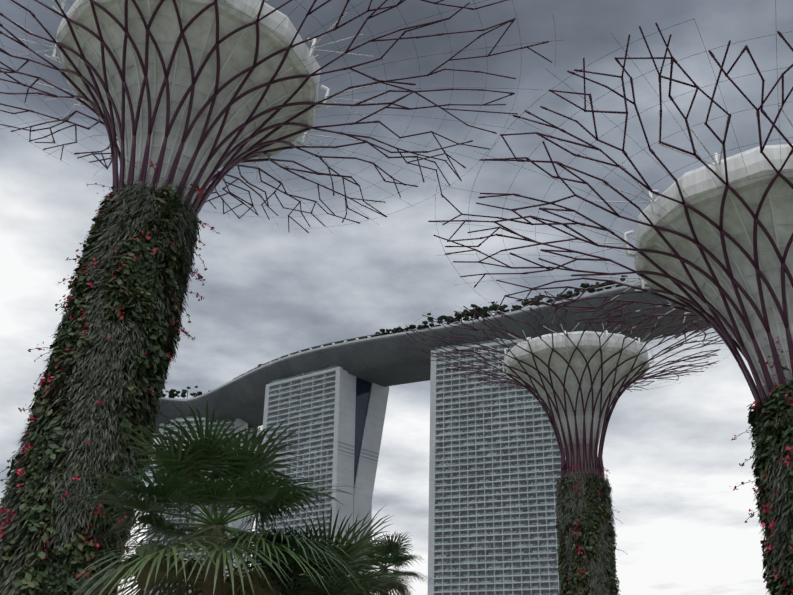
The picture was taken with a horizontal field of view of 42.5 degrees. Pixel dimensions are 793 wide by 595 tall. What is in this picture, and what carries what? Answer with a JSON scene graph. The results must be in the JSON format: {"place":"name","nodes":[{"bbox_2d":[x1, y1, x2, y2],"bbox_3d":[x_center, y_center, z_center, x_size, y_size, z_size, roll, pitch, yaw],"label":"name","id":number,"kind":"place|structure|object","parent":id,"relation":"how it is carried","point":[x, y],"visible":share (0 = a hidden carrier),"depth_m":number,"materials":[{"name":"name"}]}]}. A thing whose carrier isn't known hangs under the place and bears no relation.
{"place":"outdoors","nodes":[
{"label":"outdoors","id":0,"kind":"place"},
{"bbox_2d":[162,275,628,398],"bbox_3d":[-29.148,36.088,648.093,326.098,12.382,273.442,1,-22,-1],"label":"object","id":1,"kind":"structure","parent":0,"point":[458,317],"depth_m":580.11,"materials":[{"name":"green plant"}]},
{"bbox_2d":[151,282,710,433],"bbox_3d":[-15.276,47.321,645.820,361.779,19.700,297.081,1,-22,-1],"label":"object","id":2,"kind":"structure","parent":0,"point":[381,359],"depth_m":603.49,"materials":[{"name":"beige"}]},
{"label":"ground","id":3,"kind":"structure","parent":0,"visible":0},
{"bbox_2d":[0,186,187,593],"bbox_3d":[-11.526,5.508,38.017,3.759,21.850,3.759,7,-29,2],"label":"supertree trunk skin","id":4,"kind":"object","parent":3,"relation":"on","point":[120,418],"visible":0.06,"depth_m":37.39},
{"bbox_2d":[0,155,219,594],"bbox_3d":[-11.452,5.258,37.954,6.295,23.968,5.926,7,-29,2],"label":"climbing plants","id":5,"kind":"object","parent":3,"relation":"on","point":[33,506],"visible":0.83,"depth_m":37.34,"materials":[{"name":"green plant"}]},
{"bbox_2d":[140,416,261,594],"bbox_3d":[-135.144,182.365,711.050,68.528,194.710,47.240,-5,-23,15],"label":"skyscraper","id":6,"kind":"structure","parent":3,"relation":"on","point":[238,422],"depth_m":713.18,"materials":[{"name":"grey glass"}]},
{"bbox_2d":[62,402,378,594],"bbox_3d":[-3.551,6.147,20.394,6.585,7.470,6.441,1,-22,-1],"label":"palm","id":7,"kind":"object","parent":3,"relation":"on","point":[252,491],"depth_m":20.45,"materials":[{"name":"green plant"}]},
{"bbox_2d":[0,0,551,593],"bbox_3d":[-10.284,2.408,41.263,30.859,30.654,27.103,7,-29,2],"label":"supertree","id":8,"kind":"object","parent":3,"relation":"on","point":[108,122],"visible":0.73,"depth_m":43.80,"materials":[{"name":"purple metal"}]},
{"bbox_2d":[56,0,320,202],"bbox_3d":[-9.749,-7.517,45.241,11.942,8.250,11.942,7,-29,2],"label":"supertree funnel","id":9,"kind":"object","parent":8,"relation":"attached to","point":[279,25],"visible":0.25,"depth_m":43.03,"materials":[{"name":"grey concrete"}]},
{"bbox_2d":[8,0,378,208],"bbox_3d":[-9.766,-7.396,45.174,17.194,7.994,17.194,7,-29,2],"label":"supertree funnel frame","id":10,"kind":"object","parent":8,"relation":"attached to","point":[255,14],"visible":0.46,"depth_m":43.55,"materials":[{"name":"purple metal"}]},
{"bbox_2d":[0,0,558,228],"bbox_3d":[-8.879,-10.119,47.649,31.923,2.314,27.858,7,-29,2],"label":"supertree cable net","id":11,"kind":"object","parent":8,"relation":"attached to","point":[316,109],"visible":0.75,"depth_m":48.90,"materials":[{"name":"black metal"}]},
{"bbox_2d":[223,507,410,594],"bbox_3d":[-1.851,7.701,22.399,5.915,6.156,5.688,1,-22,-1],"label":"palm","id":12,"kind":"object","parent":3,"relation":"on","point":[303,584],"visible":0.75,"depth_m":22.21,"materials":[{"name":"green plant"}]},
{"bbox_2d":[252,365,388,576],"bbox_3d":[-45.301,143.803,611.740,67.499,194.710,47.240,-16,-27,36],"label":"skyscraper","id":13,"kind":"structure","parent":3,"relation":"on","point":[336,413],"depth_m":610.22,"materials":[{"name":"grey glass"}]},
{"bbox_2d":[358,531,433,594],"bbox_3d":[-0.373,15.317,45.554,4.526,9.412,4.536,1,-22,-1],"label":"palm","id":14,"kind":"object","parent":3,"relation":"on","point":[395,551],"depth_m":46.21,"materials":[{"name":"green plant"}]},
{"bbox_2d":[428,339,565,594],"bbox_3d":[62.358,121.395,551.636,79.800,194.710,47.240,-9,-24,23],"label":"skyscraper","id":15,"kind":"structure","parent":3,"relation":"on","point":[494,458],"depth_m":539.64,"materials":[{"name":"grey glass"}]},
{"bbox_2d":[403,290,733,594],"bbox_3d":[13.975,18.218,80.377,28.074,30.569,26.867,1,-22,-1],"label":"supertree","id":16,"kind":"object","parent":3,"relation":"on","point":[608,414],"depth_m":81.48},
{"bbox_2d":[394,289,729,392],"bbox_3d":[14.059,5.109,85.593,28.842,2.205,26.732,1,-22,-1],"label":"supertree cable net","id":17,"kind":"object","parent":16,"relation":"attached to","point":[568,344],"visible":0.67,"depth_m":81.94,"materials":[{"name":"metal"}]},
{"bbox_2d":[504,331,648,445],"bbox_3d":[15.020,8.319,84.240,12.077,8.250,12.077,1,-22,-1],"label":"supertree funnel","id":18,"kind":"object","parent":16,"relation":"attached to","point":[590,341],"visible":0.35,"depth_m":81.64,"materials":[{"name":"grey concrete"}]},
{"bbox_2d":[474,323,679,447],"bbox_3d":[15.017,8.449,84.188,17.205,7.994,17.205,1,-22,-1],"label":"supertree funnel frame","id":19,"kind":"object","parent":16,"relation":"attached to","point":[568,357],"visible":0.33,"depth_m":81.96,"materials":[{"name":"purple metal"}]},
{"bbox_2d":[562,473,612,594],"bbox_3d":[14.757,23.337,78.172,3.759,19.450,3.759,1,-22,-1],"label":"supertree trunk skin","id":20,"kind":"object","parent":16,"relation":"attached to","point":[584,586],"visible":0.15,"depth_m":78.76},
{"bbox_2d":[547,462,627,594],"bbox_3d":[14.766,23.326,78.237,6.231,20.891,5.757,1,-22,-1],"label":"climbing plants","id":21,"kind":"object","parent":3,"relation":"on","point":[608,560],"visible":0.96,"depth_m":78.46,"materials":[{"name":"green plant"}]},
{"bbox_2d":[428,22,792,592],"bbox_3d":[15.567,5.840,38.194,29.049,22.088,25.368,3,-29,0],"label":"supertree","id":22,"kind":"object","parent":3,"relation":"on","point":[715,323],"visible":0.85,"depth_m":40.18,"materials":[{"name":"purple metal"}]},
{"bbox_2d":[435,0,792,345],"bbox_3d":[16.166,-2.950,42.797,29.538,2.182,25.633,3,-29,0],"label":"supertree cable net","id":23,"kind":"object","parent":22,"relation":"attached to","point":[621,177],"visible":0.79,"depth_m":40.66,"materials":[{"name":"black metal"}]},
{"bbox_2d":[570,104,792,399],"bbox_3d":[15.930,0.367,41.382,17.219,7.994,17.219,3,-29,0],"label":"supertree funnel frame","id":24,"kind":"object","parent":22,"relation":"attached to","point":[717,159],"visible":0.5,"depth_m":40.07,"materials":[{"name":"purple metal"}]},
{"bbox_2d":[634,144,792,398],"bbox_3d":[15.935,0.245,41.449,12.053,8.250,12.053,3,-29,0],"label":"supertree funnel","id":25,"kind":"object","parent":22,"relation":"attached to","point":[696,183],"visible":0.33,"depth_m":39.56,"materials":[{"name":"grey concrete"}]},
{"bbox_2d":[730,336,792,594],"bbox_3d":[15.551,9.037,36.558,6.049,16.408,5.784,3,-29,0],"label":"climbing plants","id":26,"kind":"object","parent":3,"relation":"on","point":[767,482],"visible":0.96,"depth_m":37.18,"materials":[{"name":"green plant"}]},
{"bbox_2d":[766,388,792,594],"bbox_3d":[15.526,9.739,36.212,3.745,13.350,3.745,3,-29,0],"label":"supertree trunk skin","id":27,"kind":"object","parent":3,"relation":"on","point":[780,488],"visible":0.04,"depth_m":37.08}
]}

